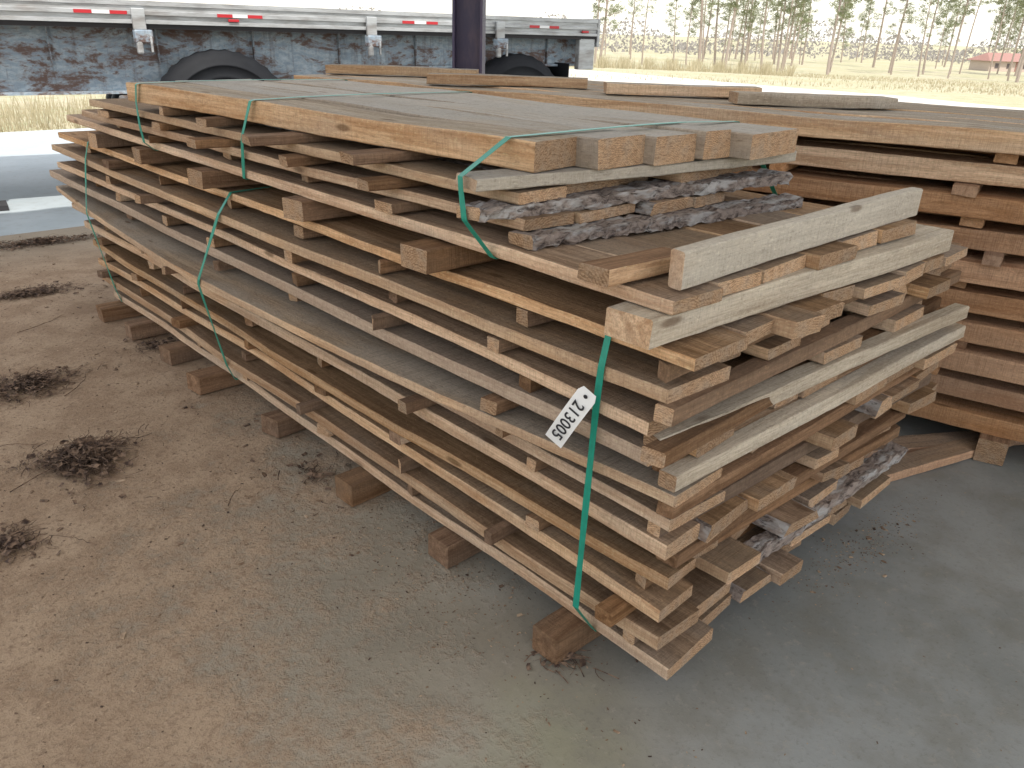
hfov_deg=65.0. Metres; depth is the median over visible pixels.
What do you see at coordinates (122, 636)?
wood chips
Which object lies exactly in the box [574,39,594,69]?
bracket
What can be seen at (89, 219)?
green strap
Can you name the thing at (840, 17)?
pine tree
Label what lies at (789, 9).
pine tree
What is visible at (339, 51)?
web stiffener
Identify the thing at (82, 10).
reflector
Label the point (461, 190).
green strap
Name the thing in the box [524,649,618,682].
pine needle litter
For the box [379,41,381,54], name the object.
winch handle
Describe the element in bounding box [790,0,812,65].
pine tree
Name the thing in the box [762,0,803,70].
pine tree
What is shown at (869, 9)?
pine tree
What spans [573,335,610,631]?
green strap
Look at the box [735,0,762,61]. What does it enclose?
pine tree
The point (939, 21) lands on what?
pine tree
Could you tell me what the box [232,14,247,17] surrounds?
reflector
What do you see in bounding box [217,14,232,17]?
reflector
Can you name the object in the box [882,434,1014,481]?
loose board
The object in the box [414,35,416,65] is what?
web stiffener
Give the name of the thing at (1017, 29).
pine tree
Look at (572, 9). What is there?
sky
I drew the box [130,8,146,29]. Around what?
strap
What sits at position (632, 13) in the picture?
pine tree
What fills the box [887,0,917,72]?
pine tree
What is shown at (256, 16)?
reflector
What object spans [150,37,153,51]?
winch handle
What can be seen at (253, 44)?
web stiffener
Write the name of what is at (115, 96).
wheel tyre
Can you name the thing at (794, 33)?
pine tree
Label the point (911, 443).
loose board
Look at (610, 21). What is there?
pine tree
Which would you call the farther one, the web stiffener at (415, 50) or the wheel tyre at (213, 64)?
the web stiffener at (415, 50)
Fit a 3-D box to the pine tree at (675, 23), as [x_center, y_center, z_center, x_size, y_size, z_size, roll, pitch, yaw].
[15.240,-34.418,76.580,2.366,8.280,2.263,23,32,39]
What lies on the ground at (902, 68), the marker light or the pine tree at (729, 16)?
the pine tree at (729, 16)
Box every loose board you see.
[866,430,1023,457]
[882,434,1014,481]
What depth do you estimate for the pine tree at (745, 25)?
90.57 m
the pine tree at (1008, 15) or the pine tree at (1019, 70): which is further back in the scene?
the pine tree at (1008, 15)
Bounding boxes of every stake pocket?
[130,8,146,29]
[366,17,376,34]
[495,21,504,38]
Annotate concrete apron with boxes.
[0,128,93,235]
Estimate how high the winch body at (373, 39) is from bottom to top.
0.100 m
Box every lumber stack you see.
[49,130,969,679]
[66,79,953,349]
[294,64,1023,465]
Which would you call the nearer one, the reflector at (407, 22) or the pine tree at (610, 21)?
the reflector at (407, 22)
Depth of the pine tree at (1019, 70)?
68.63 m
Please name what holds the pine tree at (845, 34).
on the ground at (902, 68)
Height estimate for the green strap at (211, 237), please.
0.857 m
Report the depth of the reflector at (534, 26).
8.56 m
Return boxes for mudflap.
[546,62,568,76]
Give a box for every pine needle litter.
[0,233,102,251]
[0,280,108,300]
[0,358,117,409]
[0,374,29,406]
[0,424,163,514]
[0,518,72,564]
[115,332,180,357]
[248,446,350,515]
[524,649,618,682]
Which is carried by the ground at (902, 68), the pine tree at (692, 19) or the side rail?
the pine tree at (692, 19)
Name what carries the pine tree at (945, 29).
on the ground at (902, 68)
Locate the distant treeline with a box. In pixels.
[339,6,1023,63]
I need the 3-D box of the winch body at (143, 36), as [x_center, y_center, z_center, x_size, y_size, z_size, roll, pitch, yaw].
[-3.021,-2.848,6.581,0.140,0.100,0.090,-14,28,-31]
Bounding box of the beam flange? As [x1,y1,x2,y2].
[0,63,573,95]
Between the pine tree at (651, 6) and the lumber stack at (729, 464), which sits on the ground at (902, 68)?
the pine tree at (651, 6)
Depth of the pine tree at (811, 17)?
119.03 m
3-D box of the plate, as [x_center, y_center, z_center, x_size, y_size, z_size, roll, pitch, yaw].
[0.282,-4.388,9.980,0.035,0.290,2.500,-14,28,-31]
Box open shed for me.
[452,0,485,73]
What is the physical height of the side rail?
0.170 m
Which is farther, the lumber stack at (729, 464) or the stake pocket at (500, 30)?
the stake pocket at (500, 30)
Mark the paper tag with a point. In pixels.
(574, 411)
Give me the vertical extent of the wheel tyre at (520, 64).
1.264 m
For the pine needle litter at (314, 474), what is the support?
on the concrete floor
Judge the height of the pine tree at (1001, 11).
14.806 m
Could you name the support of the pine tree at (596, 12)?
on the ground at (902, 68)
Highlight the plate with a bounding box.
[564,18,600,46]
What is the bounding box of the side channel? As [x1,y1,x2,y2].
[0,20,595,39]
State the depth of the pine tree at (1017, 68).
104.05 m
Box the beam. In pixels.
[0,20,575,91]
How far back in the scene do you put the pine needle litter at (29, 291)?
4.67 m
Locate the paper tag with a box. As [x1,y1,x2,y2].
[545,386,595,447]
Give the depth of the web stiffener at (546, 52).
9.07 m
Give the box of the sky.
[138,0,1023,47]
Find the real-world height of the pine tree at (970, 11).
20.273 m
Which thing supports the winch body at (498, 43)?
hanging from the side channel
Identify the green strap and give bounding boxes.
[85,141,121,301]
[135,79,347,150]
[197,186,271,379]
[241,91,471,179]
[458,121,776,258]
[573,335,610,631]
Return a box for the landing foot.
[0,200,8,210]
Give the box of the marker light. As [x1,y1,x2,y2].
[228,19,238,21]
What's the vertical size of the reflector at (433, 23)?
0.026 m
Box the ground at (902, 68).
[0,34,1023,131]
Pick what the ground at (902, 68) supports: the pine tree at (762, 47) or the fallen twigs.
the pine tree at (762, 47)
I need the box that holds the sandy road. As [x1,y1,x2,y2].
[569,69,1023,109]
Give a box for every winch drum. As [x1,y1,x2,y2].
[136,39,143,53]
[368,43,373,55]
[496,48,500,57]
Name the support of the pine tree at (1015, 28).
on the ground at (902, 68)
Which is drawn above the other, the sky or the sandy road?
the sky
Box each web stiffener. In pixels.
[44,26,52,63]
[154,29,160,64]
[251,31,255,59]
[337,34,340,63]
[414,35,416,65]
[545,39,548,63]
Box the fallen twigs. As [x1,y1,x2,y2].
[2,316,240,544]
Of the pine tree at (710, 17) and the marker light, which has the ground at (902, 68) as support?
the pine tree at (710, 17)
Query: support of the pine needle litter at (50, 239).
on the concrete floor
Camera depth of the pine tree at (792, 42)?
143.59 m
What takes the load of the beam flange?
attached to the beam
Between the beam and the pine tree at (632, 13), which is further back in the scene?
the pine tree at (632, 13)
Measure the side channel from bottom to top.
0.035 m
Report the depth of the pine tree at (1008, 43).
143.16 m
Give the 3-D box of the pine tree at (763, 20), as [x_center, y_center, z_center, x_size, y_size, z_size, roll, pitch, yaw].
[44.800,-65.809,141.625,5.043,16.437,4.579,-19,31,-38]
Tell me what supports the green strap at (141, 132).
on the lumber stack at (670, 232)
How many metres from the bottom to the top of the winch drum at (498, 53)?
0.130 m
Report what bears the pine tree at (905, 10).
on the ground at (902, 68)
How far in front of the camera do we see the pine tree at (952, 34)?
129.79 m
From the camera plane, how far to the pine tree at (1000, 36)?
124.99 m
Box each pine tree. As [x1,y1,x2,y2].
[591,0,618,62]
[592,0,620,55]
[596,0,631,59]
[626,0,646,58]
[628,0,641,54]
[641,0,660,64]
[660,0,682,59]
[676,0,730,61]
[681,2,707,64]
[689,0,723,58]
[690,0,712,59]
[707,0,738,64]
[713,0,738,60]
[720,0,762,62]
[722,0,754,60]
[724,0,760,67]
[726,0,758,58]
[735,0,760,60]
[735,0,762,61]
[753,0,769,60]
[754,1,777,58]
[760,0,780,67]
[762,0,793,63]
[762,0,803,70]
[764,1,791,58]
[779,0,820,69]
[780,0,812,70]
[783,0,802,59]
[785,1,812,58]
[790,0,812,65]
[794,8,808,63]
[795,0,822,64]
[826,0,862,72]
[826,0,864,74]
[828,0,855,62]
[831,3,855,62]
[856,3,872,61]
[858,0,880,62]
[862,0,896,67]
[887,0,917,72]
[890,0,919,74]
[909,0,938,76]
[922,0,961,74]
[932,0,963,66]
[933,0,956,68]
[938,13,956,65]
[943,0,993,77]
[948,0,1001,73]
[950,0,986,73]
[985,0,1023,78]
[988,0,1009,52]
[989,0,1012,51]
[992,0,1021,73]
[1000,1,1022,52]
[1005,2,1023,75]
[1006,0,1023,52]
[1006,6,1023,75]
[1007,0,1023,80]
[1012,0,1023,82]
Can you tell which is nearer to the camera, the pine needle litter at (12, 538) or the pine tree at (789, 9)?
the pine needle litter at (12, 538)
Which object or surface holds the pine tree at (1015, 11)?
on the ground at (902, 68)
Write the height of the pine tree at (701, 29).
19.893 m
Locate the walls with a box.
[968,60,1023,71]
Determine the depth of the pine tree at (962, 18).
103.21 m
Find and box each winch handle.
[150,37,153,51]
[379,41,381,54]
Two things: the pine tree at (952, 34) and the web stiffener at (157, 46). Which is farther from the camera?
the pine tree at (952, 34)
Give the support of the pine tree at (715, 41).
on the ground at (902, 68)
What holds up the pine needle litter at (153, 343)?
on the concrete floor
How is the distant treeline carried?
on the ground at (902, 68)
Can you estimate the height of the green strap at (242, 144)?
0.275 m
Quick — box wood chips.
[0,236,1016,767]
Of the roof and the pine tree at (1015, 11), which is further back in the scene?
the roof
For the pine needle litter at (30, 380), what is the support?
on the concrete floor
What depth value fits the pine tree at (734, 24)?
127.43 m
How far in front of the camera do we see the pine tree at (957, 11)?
72.52 m
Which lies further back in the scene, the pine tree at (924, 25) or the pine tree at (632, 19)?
the pine tree at (632, 19)
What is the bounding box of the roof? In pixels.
[966,53,1020,61]
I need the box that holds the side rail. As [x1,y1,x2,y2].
[0,0,597,35]
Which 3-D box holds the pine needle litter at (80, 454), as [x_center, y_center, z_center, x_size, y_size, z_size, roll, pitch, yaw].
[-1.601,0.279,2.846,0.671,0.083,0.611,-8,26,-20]
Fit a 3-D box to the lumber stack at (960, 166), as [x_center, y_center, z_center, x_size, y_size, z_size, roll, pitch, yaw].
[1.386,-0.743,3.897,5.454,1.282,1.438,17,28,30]
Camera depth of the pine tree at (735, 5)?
74.39 m
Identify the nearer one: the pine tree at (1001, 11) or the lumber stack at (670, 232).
the lumber stack at (670, 232)
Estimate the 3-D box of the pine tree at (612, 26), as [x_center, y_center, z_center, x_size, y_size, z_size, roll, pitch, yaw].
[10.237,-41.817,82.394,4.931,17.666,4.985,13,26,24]
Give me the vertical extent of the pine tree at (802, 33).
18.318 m
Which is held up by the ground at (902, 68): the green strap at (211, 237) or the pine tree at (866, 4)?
the pine tree at (866, 4)
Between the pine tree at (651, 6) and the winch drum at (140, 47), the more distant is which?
the pine tree at (651, 6)
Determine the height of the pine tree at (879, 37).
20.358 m
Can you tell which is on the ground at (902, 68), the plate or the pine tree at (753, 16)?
the pine tree at (753, 16)
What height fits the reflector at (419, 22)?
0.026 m
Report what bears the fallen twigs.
on the concrete floor
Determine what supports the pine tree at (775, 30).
on the ground at (902, 68)
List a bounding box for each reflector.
[73,9,91,12]
[91,9,109,13]
[109,10,126,13]
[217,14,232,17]
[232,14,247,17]
[248,15,262,18]
[402,21,413,23]
[414,21,425,23]
[426,21,437,24]
[530,25,539,27]
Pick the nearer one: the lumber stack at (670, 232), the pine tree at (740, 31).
the lumber stack at (670, 232)
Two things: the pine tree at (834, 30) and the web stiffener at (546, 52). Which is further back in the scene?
the pine tree at (834, 30)
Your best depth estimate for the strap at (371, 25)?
7.56 m
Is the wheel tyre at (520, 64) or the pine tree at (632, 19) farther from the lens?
the pine tree at (632, 19)
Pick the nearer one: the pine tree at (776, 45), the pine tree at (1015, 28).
the pine tree at (776, 45)
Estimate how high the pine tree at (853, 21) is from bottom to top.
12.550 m
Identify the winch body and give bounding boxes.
[132,29,153,42]
[365,35,381,46]
[493,38,508,48]
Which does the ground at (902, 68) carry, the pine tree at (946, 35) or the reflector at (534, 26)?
the pine tree at (946, 35)
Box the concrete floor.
[0,226,1023,767]
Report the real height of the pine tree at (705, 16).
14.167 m
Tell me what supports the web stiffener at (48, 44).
attached to the beam
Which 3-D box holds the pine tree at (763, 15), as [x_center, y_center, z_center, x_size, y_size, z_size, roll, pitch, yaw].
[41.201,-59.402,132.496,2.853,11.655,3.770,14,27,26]
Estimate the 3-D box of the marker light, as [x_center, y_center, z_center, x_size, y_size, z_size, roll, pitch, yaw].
[-2.398,-3.129,6.919,0.090,0.022,0.020,-14,28,-31]
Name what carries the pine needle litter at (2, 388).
on the concrete floor
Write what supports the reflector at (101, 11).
attached to the side rail
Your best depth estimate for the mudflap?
9.14 m
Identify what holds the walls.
on the ground at (902, 68)
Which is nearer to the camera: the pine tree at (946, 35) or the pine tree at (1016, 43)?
the pine tree at (1016, 43)
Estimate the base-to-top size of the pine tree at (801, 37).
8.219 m
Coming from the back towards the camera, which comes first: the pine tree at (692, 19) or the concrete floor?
the pine tree at (692, 19)
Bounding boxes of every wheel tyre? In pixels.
[111,94,126,98]
[160,49,277,80]
[485,53,553,75]
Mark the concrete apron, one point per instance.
(34, 198)
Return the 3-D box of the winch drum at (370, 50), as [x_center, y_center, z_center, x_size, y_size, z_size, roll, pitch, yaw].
[-1.344,-3.185,7.638,0.050,0.130,0.050,-14,28,-31]
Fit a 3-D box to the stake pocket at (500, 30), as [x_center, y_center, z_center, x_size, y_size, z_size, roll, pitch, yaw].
[-0.122,-3.669,8.327,0.100,0.160,0.035,-14,28,-31]
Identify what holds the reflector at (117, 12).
attached to the side rail

